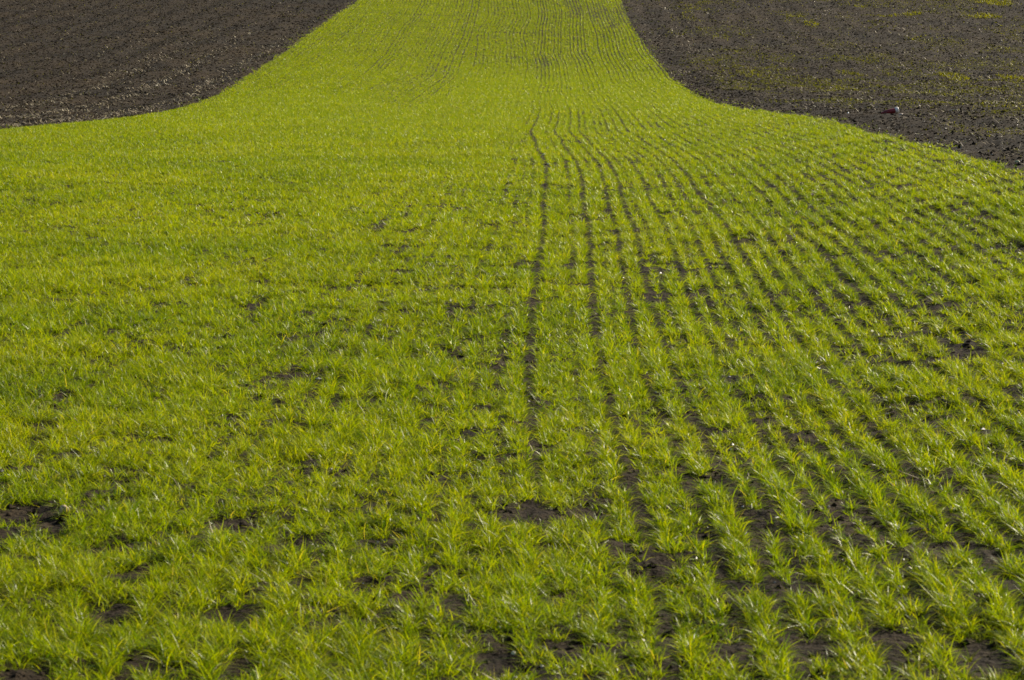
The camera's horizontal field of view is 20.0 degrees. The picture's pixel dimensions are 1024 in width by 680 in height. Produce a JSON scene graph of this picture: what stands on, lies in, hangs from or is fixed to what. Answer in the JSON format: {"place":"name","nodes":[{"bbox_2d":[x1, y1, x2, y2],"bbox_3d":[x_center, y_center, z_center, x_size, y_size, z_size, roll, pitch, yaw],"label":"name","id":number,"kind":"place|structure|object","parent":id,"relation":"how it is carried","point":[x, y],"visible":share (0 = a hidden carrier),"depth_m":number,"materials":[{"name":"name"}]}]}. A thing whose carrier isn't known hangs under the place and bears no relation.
{"place":"outdoors","nodes":[
{"label":"outdoors","id":0,"kind":"place"},
{"bbox_2d":[0,0,1023,679],"bbox_3d":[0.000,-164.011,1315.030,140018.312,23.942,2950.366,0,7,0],"label":"ground","id":1,"kind":"structure","parent":0,"point":[502,660],"depth_m":15.03,"materials":[{"name":"soil"}]},
{"bbox_2d":[59,505,67,512],"bbox_3d":[-1.528,0.583,9.915,0.038,0.040,0.027,11,-1,-1],"label":"stone","id":2,"kind":"object","parent":1,"relation":"on","point":[64,509],"visible":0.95,"depth_m":9.90,"materials":[{"name":"beige stone"}]},
{"bbox_2d":[0,0,1023,679],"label":"grass","id":3,"kind":"structure","parent":1,"relation":"on","point":[288,120],"depth_m":13.84,"materials":[{"name":"green plant"}]},
{"bbox_2d":[0,0,1023,165],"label":"weeds","id":4,"kind":"object","parent":1,"relation":"on","point":[948,72],"visible":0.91,"depth_m":82.91,"materials":[{"name":"green plant"}]},
{"bbox_2d":[0,0,1023,679],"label":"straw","id":5,"kind":"object","parent":1,"relation":"on","point":[404,232],"visible":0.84,"depth_m":63.47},
{"bbox_2d":[1,95,1022,677],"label":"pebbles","id":6,"kind":"object","parent":1,"relation":"on","point":[547,405],"visible":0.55,"depth_m":13.11,"materials":[{"name":"grey stone"}]}
]}

